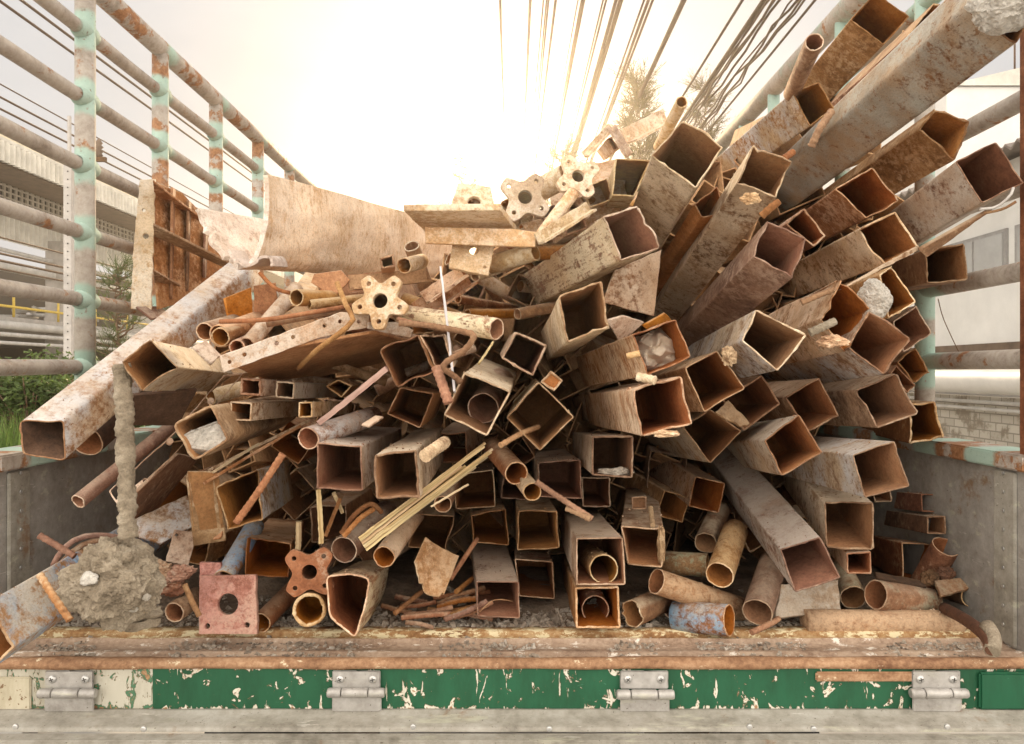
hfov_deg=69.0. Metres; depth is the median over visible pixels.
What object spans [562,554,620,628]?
square tube
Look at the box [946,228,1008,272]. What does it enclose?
window
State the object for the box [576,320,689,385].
square tube
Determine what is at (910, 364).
square tube
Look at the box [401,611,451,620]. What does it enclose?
rebar
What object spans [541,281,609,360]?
square tube
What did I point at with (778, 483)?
square tube
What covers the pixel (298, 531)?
lath
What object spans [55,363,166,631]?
mortar coated rod
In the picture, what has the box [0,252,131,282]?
overhead wire
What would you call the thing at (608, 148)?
square tube
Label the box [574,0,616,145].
overhead wire
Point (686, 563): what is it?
round pipe
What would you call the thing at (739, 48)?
overhead wire
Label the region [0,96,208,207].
overhead wire
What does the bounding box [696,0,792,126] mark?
overhead wire
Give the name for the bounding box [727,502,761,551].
square tube
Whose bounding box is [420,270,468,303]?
angle iron
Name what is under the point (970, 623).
rod
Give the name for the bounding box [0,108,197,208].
overhead wire
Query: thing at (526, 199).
star flange
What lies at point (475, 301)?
round pipe
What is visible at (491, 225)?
steel beam
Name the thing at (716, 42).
overhead wire
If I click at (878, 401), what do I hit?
square tube
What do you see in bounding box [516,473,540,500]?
round pipe
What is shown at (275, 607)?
round pipe
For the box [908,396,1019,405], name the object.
conduit
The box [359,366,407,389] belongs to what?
round pipe
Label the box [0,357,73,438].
leafy bush
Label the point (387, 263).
square tube
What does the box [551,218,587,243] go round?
square tube
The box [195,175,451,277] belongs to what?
split pipe
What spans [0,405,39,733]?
long grass
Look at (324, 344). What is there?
rebar
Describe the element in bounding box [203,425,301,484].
lath
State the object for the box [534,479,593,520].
rebar
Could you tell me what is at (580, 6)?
overhead wire
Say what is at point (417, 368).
round pipe
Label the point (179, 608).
round pipe
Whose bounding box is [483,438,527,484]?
round pipe
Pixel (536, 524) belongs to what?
square tube
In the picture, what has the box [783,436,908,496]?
square tube
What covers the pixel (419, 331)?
square tube
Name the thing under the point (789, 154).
rebar
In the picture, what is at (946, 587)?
steel plate
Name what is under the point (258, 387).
square tube
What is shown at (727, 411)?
steel plate
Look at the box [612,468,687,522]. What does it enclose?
square tube
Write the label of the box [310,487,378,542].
square tube
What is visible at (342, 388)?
square tube
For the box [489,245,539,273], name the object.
round pipe
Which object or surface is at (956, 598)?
round pipe
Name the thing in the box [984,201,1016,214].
wire
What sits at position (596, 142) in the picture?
angle iron
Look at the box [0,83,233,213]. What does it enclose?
overhead wire
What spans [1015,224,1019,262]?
window
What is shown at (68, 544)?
rebar
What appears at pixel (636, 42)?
overhead wire
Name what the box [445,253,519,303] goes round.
round pipe
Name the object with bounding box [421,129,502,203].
casuarina tree
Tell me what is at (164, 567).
twisted scrap
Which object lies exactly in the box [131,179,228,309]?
formwork panel
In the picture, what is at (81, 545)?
rebar
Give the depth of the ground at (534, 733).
3.62 m
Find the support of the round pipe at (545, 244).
on the square tube at (602, 246)
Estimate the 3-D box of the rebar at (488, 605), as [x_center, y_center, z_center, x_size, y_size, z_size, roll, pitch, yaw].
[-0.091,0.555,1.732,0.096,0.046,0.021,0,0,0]
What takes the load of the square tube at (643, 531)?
on the round pipe at (669, 585)
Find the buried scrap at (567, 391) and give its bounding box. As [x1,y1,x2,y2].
[167,95,903,566]
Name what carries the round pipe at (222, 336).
on the perforated channel at (267, 358)
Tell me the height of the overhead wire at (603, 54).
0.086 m
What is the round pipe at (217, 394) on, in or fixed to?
on the buried scrap at (567, 391)
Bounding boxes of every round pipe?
[71,425,175,507]
[76,391,151,454]
[165,587,198,621]
[196,314,238,340]
[206,377,257,403]
[209,312,262,346]
[211,326,247,345]
[229,335,248,351]
[241,282,302,345]
[258,376,335,391]
[259,583,297,632]
[275,336,330,345]
[289,289,339,305]
[292,583,327,626]
[298,403,382,449]
[307,295,363,308]
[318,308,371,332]
[330,364,387,385]
[331,500,396,562]
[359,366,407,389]
[373,505,423,567]
[374,344,459,395]
[379,331,415,338]
[393,305,503,339]
[397,254,427,272]
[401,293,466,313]
[404,241,446,335]
[404,345,475,376]
[434,475,460,512]
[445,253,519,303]
[455,295,522,308]
[464,309,533,318]
[468,199,479,203]
[468,368,513,422]
[470,264,525,281]
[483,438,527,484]
[485,288,504,302]
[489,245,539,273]
[500,199,520,226]
[507,247,534,269]
[514,292,605,319]
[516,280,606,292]
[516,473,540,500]
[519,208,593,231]
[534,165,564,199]
[536,188,578,244]
[536,243,564,246]
[538,244,565,259]
[577,540,617,581]
[577,588,608,616]
[580,196,632,210]
[621,591,670,627]
[648,568,746,620]
[653,96,687,149]
[662,551,708,576]
[669,601,734,636]
[695,501,730,552]
[706,519,747,587]
[742,552,783,624]
[783,33,823,100]
[800,608,965,630]
[830,556,865,608]
[864,580,942,609]
[910,537,957,588]
[935,587,967,606]
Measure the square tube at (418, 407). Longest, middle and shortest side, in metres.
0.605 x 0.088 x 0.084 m
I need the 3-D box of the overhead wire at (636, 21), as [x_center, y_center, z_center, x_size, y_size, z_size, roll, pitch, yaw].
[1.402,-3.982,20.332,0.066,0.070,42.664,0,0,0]
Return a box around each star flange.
[285,534,335,596]
[352,276,409,330]
[500,173,549,221]
[556,155,598,199]
[563,193,590,219]
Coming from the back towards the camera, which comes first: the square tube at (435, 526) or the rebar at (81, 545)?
the square tube at (435, 526)
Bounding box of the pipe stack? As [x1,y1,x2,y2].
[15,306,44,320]
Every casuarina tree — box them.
[96,250,146,360]
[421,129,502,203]
[533,127,590,205]
[602,54,666,191]
[675,63,735,138]
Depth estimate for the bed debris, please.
1.81 m
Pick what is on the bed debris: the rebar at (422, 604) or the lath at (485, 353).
the rebar at (422, 604)
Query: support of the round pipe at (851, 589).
on the bed debris
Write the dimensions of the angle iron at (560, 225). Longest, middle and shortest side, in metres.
0.172 x 0.028 x 0.028 m
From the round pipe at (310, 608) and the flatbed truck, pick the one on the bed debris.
the round pipe at (310, 608)
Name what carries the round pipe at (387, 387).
on the square tube at (418, 407)
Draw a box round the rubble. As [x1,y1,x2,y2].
[598,467,633,474]
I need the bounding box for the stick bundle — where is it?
[358,442,492,550]
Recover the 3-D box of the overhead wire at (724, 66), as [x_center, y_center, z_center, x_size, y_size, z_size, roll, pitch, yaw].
[2.768,-3.993,20.332,0.112,0.116,42.665,0,0,0]
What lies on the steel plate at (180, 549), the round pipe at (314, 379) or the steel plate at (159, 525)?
the steel plate at (159, 525)
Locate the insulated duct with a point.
(992, 381)
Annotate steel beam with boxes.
[404,204,535,247]
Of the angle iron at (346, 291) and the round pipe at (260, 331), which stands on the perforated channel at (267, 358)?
the round pipe at (260, 331)
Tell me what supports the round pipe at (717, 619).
on the bed debris
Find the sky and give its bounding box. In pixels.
[0,0,1019,278]
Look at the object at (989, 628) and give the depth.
1.51 m
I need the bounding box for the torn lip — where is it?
[227,249,287,266]
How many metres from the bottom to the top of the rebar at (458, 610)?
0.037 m
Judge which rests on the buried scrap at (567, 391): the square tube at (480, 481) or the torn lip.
the square tube at (480, 481)
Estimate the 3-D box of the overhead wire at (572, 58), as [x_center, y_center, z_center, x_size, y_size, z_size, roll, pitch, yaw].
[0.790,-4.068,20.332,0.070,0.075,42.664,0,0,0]
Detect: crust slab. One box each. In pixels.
[99,606,162,630]
[125,618,160,631]
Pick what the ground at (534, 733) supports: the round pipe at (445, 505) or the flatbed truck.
the flatbed truck
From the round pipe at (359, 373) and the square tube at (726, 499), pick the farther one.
the square tube at (726, 499)
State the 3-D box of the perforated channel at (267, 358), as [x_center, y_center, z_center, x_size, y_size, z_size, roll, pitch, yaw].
[-0.441,-0.045,1.778,0.369,0.165,0.650,0,0,0]
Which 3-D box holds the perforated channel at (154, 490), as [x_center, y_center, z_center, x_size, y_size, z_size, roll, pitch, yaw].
[-0.826,0.191,1.754,0.179,0.380,0.356,0,0,23]
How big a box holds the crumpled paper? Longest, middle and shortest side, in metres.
0.088 x 0.082 x 0.071 m
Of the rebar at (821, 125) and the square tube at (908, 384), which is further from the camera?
the square tube at (908, 384)
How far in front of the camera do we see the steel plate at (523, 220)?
1.89 m
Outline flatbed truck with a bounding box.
[0,0,1023,743]
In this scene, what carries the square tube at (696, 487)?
on the round pipe at (708, 533)
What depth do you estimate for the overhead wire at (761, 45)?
9.21 m
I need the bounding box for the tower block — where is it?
[823,43,1019,194]
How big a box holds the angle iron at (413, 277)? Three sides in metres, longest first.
0.200 x 0.037 x 0.037 m
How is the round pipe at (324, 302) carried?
on the round pipe at (300, 297)
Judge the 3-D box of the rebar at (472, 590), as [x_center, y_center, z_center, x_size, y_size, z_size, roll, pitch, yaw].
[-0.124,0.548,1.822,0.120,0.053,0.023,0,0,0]
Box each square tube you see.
[0,528,171,662]
[19,262,262,459]
[122,339,233,391]
[159,465,247,507]
[174,396,295,459]
[186,391,206,412]
[189,508,285,564]
[216,460,293,528]
[230,400,303,420]
[240,377,294,395]
[245,518,303,576]
[272,417,316,463]
[275,380,336,398]
[281,463,335,519]
[298,400,351,417]
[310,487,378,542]
[316,426,401,490]
[320,399,360,419]
[326,379,370,396]
[326,560,388,635]
[359,284,420,321]
[359,515,411,560]
[374,427,450,498]
[379,254,394,272]
[380,335,433,387]
[387,386,441,427]
[408,500,454,549]
[412,327,434,335]
[420,334,457,369]
[441,421,482,462]
[444,358,515,435]
[453,333,503,360]
[455,461,495,509]
[462,279,484,297]
[471,495,508,544]
[471,535,519,618]
[496,468,526,499]
[500,332,546,375]
[506,436,534,464]
[507,273,539,316]
[507,378,573,449]
[513,497,559,550]
[514,539,554,598]
[523,206,659,304]
[531,239,552,265]
[531,448,581,498]
[533,205,554,221]
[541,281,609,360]
[541,370,562,391]
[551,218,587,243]
[561,508,625,584]
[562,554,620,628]
[572,381,619,420]
[573,431,633,477]
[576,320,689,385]
[578,467,610,506]
[582,178,609,208]
[584,372,691,437]
[596,137,618,160]
[607,158,649,209]
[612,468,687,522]
[621,487,664,567]
[633,121,722,257]
[633,345,743,411]
[634,456,724,512]
[640,146,790,330]
[640,443,686,487]
[646,409,740,462]
[656,187,719,296]
[677,221,805,346]
[682,310,805,378]
[701,447,839,591]
[704,492,734,518]
[710,376,779,429]
[715,83,833,171]
[727,414,821,474]
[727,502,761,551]
[757,378,838,430]
[758,312,909,383]
[768,280,868,364]
[771,475,796,506]
[773,0,1023,222]
[778,109,968,223]
[779,209,824,251]
[781,212,917,296]
[782,475,873,549]
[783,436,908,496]
[803,0,908,99]
[806,168,897,244]
[818,535,871,573]
[822,374,917,427]
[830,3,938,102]
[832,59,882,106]
[843,266,914,318]
[855,143,1022,279]
[862,400,943,443]
[867,491,891,501]
[869,365,914,392]
[869,535,929,577]
[871,243,967,290]
[884,510,945,533]
[886,306,930,351]
[890,348,929,382]
[894,491,933,511]
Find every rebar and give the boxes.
[37,532,76,558]
[50,532,117,565]
[62,538,98,558]
[182,583,201,616]
[219,303,351,323]
[233,452,285,524]
[258,272,290,294]
[266,308,352,326]
[296,281,355,369]
[339,501,382,533]
[342,507,374,537]
[381,603,416,613]
[393,589,423,615]
[394,594,426,602]
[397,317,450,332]
[399,320,476,383]
[400,600,436,608]
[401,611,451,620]
[403,605,452,614]
[405,620,433,629]
[431,365,452,404]
[433,589,489,599]
[436,596,475,607]
[437,585,485,603]
[443,605,471,618]
[444,599,487,621]
[445,594,468,601]
[450,537,479,580]
[453,600,493,619]
[454,576,473,593]
[466,613,492,621]
[498,424,540,447]
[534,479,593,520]
[565,506,591,521]
[749,616,780,635]
[759,199,780,218]
[782,149,795,159]
[807,109,834,147]
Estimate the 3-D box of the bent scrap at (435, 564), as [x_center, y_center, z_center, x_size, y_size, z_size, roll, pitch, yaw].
[-0.176,0.441,1.672,0.070,0.066,0.116,0,41,21]
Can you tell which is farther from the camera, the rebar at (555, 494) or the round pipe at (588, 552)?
the round pipe at (588, 552)
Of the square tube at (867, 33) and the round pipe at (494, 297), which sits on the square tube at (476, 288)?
the round pipe at (494, 297)
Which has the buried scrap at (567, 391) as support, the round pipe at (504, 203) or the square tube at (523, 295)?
the square tube at (523, 295)
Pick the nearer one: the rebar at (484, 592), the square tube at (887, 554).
the rebar at (484, 592)
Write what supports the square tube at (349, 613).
on the bed debris
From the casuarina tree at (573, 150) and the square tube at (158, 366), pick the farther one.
the casuarina tree at (573, 150)
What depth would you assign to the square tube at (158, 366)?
1.58 m
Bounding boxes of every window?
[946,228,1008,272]
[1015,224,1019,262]
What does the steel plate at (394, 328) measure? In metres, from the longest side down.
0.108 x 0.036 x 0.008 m
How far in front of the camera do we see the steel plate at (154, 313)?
2.19 m
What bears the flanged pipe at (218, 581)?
on the bed debris
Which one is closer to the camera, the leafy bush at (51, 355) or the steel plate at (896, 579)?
the steel plate at (896, 579)
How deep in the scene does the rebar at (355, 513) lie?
1.62 m
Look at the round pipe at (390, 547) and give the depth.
1.70 m
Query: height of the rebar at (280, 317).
0.049 m
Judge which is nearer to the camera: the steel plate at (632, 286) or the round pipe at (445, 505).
the steel plate at (632, 286)
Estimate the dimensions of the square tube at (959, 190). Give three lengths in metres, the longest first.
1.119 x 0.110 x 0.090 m
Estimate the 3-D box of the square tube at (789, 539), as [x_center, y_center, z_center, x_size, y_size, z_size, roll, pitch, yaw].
[0.651,0.328,2.055,0.099,0.091,0.974,-23,9,6]
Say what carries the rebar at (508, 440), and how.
on the square tube at (536, 402)
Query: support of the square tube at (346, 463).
on the lath at (335, 496)
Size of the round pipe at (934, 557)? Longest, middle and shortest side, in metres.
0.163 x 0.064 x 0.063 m
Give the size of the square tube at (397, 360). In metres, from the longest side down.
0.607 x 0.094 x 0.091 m
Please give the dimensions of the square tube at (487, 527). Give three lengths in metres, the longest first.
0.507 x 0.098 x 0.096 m
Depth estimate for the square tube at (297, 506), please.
2.34 m
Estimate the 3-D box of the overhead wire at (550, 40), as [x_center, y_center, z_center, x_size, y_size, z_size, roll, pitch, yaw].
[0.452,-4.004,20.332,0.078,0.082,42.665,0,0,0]
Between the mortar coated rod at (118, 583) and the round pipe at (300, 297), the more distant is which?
the round pipe at (300, 297)
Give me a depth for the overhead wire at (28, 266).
13.40 m
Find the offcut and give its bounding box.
[362,415,382,427]
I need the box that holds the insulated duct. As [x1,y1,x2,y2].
[911,369,1019,395]
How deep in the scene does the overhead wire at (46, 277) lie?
13.51 m
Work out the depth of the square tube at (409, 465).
1.58 m
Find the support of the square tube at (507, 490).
on the buried scrap at (567, 391)
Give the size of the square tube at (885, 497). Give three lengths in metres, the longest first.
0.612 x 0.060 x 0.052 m
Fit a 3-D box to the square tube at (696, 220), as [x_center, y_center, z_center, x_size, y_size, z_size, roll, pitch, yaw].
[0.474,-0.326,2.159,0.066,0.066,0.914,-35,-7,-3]
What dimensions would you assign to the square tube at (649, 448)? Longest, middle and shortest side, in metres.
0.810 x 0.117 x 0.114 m
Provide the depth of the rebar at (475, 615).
1.76 m
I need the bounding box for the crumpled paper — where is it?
[635,328,674,370]
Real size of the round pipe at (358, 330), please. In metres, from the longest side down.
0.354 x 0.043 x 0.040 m
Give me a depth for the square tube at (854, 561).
1.69 m
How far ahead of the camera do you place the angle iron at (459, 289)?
1.76 m
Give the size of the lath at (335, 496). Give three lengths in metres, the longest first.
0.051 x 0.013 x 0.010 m
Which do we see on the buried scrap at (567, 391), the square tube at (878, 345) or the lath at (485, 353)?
the square tube at (878, 345)
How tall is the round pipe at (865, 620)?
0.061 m
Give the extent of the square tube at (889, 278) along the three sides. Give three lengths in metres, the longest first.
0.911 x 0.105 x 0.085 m
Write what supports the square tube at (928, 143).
on the buried scrap at (567, 391)
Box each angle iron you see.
[318,271,380,295]
[347,268,431,290]
[411,272,477,309]
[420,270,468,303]
[534,202,596,244]
[581,123,612,157]
[607,124,632,157]
[620,109,666,143]
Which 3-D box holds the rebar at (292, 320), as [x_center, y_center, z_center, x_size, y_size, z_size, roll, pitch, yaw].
[-0.433,-0.119,1.600,0.181,0.050,0.024,0,0,-16]
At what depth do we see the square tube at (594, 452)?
1.83 m
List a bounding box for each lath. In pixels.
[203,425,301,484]
[208,419,309,470]
[212,443,259,472]
[295,521,301,549]
[316,366,388,424]
[316,489,323,543]
[324,493,343,536]
[332,492,343,513]
[431,484,468,507]
[439,266,455,392]
[478,341,493,364]
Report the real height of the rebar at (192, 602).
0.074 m
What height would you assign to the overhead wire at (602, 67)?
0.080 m
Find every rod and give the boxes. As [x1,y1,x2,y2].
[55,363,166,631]
[938,602,992,655]
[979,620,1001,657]
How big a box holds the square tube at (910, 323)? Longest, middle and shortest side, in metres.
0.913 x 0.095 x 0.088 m
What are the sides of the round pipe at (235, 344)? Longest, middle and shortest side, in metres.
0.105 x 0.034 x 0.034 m
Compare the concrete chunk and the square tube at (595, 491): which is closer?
the concrete chunk
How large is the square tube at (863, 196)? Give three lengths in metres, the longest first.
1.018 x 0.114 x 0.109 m
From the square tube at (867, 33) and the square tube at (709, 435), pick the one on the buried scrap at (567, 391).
the square tube at (867, 33)
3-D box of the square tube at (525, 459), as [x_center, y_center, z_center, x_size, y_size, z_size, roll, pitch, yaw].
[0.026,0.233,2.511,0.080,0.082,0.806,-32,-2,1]
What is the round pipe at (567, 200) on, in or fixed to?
on the round pipe at (510, 258)
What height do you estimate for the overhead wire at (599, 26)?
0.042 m
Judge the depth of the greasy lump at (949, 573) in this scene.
1.81 m
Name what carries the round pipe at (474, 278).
on the square tube at (523, 295)
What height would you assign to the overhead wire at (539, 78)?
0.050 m
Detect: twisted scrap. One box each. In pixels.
[158,559,171,576]
[161,581,184,597]
[165,564,197,582]
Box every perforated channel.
[109,372,243,518]
[220,312,410,379]
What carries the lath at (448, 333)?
on the square tube at (475, 377)
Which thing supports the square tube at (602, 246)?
on the square tube at (523, 295)
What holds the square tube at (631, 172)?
on the square tube at (683, 157)
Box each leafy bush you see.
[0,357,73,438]
[5,344,96,386]
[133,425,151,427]
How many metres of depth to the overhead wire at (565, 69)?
9.81 m
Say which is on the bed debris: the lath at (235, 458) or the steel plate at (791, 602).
the steel plate at (791, 602)
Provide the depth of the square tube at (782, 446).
1.75 m
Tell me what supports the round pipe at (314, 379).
on the square tube at (293, 390)
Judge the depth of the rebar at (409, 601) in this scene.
1.75 m
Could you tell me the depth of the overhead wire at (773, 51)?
9.35 m
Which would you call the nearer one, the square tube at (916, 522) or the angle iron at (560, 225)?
the angle iron at (560, 225)
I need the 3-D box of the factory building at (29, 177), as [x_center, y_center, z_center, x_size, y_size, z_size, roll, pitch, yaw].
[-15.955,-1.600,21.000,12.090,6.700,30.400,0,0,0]
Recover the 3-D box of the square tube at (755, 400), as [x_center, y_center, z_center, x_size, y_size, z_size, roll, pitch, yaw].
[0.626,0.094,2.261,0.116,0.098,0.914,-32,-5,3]
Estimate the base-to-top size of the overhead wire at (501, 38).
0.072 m
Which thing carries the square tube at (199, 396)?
on the buried scrap at (567, 391)
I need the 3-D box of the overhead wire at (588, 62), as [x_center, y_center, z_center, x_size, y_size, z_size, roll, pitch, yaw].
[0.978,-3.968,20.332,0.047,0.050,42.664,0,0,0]
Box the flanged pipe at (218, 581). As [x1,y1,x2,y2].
[199,521,263,634]
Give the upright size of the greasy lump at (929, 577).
0.043 m
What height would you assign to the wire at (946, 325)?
0.157 m
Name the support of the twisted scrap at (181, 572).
on the twisted scrap at (173, 589)
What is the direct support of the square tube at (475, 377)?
on the square tube at (409, 465)
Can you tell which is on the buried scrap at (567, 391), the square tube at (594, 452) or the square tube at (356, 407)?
the square tube at (356, 407)
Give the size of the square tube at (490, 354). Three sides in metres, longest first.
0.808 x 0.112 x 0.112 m
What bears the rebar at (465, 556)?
on the square tube at (494, 572)
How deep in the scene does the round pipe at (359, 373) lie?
1.95 m
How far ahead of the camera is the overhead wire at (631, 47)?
9.61 m
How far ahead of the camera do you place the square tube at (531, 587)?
1.97 m
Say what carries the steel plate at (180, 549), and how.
on the twisted scrap at (164, 567)
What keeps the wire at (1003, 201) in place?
hanging from the square tube at (959, 190)
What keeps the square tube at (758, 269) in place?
on the square tube at (759, 342)
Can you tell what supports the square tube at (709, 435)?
on the square tube at (649, 448)
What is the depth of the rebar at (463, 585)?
1.76 m
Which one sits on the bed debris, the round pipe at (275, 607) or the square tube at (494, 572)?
the square tube at (494, 572)
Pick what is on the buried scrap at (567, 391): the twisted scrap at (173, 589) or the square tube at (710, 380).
the square tube at (710, 380)
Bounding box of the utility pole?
[63,116,106,384]
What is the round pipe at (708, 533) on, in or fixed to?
on the square tube at (789, 539)
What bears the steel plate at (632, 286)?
on the square tube at (620, 359)
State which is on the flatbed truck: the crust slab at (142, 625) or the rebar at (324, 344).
the crust slab at (142, 625)
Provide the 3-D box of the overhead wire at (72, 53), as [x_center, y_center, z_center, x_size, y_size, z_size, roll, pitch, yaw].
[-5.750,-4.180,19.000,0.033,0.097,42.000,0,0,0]
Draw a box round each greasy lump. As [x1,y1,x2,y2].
[920,569,939,586]
[936,566,955,579]
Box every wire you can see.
[0,0,264,191]
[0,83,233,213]
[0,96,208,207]
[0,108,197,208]
[0,236,131,271]
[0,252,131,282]
[0,259,130,288]
[0,268,127,294]
[19,0,251,173]
[479,599,512,612]
[499,0,507,186]
[521,0,531,180]
[528,0,543,176]
[530,0,546,175]
[532,0,549,173]
[534,0,556,173]
[546,0,578,172]
[549,0,582,168]
[551,0,584,169]
[567,0,606,153]
[569,0,603,139]
[572,0,617,154]
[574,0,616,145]
[574,0,621,157]
[576,0,622,152]
[586,0,644,161]
[590,0,649,160]
[591,0,653,160]
[608,0,686,160]
[656,0,743,138]
[675,0,766,127]
[684,0,769,120]
[686,3,764,121]
[687,0,774,122]
[689,0,775,123]
[692,0,780,125]
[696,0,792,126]
[698,0,798,128]
[702,0,801,127]
[702,0,804,129]
[707,0,815,132]
[938,299,958,351]
[979,187,1014,209]
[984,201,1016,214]
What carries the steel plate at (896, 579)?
on the round pipe at (882, 595)
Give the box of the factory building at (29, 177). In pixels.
[0,134,302,378]
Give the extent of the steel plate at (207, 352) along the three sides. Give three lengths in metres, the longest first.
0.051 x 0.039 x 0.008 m
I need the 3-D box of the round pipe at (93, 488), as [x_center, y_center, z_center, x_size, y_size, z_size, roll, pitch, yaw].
[-0.930,0.215,1.803,0.034,0.036,0.335,0,26,14]
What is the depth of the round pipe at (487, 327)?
1.56 m
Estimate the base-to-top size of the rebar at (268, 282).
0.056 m
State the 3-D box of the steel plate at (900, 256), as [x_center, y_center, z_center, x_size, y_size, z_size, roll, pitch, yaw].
[0.837,-0.234,1.696,0.268,0.014,0.009,-28,11,-20]
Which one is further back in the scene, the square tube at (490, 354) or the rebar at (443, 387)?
the square tube at (490, 354)
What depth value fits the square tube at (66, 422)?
1.66 m
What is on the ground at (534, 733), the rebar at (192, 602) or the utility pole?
the utility pole
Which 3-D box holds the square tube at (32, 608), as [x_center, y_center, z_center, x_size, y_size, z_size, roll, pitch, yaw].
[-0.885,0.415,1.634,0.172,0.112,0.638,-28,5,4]
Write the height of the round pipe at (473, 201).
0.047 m
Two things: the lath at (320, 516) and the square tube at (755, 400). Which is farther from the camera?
the square tube at (755, 400)
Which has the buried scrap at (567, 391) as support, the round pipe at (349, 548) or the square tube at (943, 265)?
the square tube at (943, 265)
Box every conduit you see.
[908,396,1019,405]
[936,404,1019,413]
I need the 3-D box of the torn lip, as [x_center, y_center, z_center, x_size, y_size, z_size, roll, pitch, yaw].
[-0.586,-0.261,1.716,0.105,0.038,0.124,0,7,-2]
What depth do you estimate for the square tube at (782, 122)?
2.11 m
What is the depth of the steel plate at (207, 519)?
1.62 m
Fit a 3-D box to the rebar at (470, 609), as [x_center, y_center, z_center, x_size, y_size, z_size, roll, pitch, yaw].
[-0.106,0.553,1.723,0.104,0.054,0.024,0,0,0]
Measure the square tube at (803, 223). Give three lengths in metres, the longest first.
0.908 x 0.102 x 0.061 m
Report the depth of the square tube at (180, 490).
2.18 m
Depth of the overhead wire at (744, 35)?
9.24 m
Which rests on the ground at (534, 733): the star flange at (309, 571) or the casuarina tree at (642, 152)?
the casuarina tree at (642, 152)
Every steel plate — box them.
[133,388,196,425]
[136,306,164,319]
[136,495,190,544]
[165,529,193,564]
[186,471,225,545]
[192,340,220,365]
[213,519,224,539]
[223,287,252,316]
[254,283,277,313]
[311,270,349,293]
[367,322,412,337]
[449,245,493,276]
[451,183,493,203]
[517,218,528,229]
[550,158,626,236]
[604,250,660,315]
[607,315,643,339]
[642,312,670,331]
[714,401,749,427]
[773,580,840,618]
[839,245,918,289]
[874,572,926,588]
[918,209,991,256]
[934,578,968,597]
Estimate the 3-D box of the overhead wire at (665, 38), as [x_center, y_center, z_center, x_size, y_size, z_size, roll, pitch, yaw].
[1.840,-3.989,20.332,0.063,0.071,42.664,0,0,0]
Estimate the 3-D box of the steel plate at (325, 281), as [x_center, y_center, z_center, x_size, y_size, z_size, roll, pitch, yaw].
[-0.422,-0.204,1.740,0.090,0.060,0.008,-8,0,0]
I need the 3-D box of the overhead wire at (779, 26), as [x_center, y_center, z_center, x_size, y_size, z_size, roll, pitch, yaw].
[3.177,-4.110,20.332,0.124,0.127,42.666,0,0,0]
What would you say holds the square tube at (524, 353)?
on the square tube at (536, 402)
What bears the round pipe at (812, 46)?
on the square tube at (782, 122)
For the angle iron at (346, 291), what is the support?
on the square tube at (387, 263)
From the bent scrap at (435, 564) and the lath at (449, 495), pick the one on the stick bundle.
the lath at (449, 495)
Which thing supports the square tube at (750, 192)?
on the buried scrap at (567, 391)
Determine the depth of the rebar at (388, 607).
1.81 m
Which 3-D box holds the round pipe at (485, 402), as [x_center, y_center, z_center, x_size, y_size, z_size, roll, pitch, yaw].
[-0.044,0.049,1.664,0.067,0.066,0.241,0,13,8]
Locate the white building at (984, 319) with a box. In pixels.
[896,138,1019,397]
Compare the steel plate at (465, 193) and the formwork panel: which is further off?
the formwork panel
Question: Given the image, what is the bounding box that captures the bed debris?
[35,565,981,656]
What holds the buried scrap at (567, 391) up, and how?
in the flatbed truck
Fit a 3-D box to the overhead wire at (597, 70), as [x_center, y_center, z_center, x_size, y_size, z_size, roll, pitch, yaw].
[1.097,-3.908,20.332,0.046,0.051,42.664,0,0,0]
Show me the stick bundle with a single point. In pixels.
(369, 536)
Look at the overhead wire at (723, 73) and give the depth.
9.96 m
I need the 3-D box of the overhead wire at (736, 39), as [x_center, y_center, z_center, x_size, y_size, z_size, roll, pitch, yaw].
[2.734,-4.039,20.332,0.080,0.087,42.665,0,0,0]
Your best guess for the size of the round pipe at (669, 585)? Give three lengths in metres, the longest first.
0.276 x 0.063 x 0.059 m
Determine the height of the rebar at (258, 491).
0.143 m
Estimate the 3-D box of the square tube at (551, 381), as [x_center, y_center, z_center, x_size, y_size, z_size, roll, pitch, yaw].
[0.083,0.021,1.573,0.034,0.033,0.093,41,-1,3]
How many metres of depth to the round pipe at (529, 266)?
2.15 m
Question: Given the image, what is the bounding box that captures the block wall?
[906,392,1019,447]
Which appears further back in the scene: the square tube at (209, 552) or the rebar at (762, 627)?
the square tube at (209, 552)
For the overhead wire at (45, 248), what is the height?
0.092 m
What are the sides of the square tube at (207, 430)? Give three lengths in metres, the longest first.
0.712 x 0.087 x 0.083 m
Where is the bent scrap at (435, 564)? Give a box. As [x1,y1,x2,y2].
[414,537,458,596]
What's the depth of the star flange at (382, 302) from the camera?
1.58 m
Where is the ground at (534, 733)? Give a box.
[0,413,1023,733]
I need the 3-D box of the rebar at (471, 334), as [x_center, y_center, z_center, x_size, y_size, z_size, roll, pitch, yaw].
[-0.147,-0.039,1.436,0.161,0.126,0.046,0,0,24]
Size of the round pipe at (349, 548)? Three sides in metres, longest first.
0.318 x 0.067 x 0.064 m

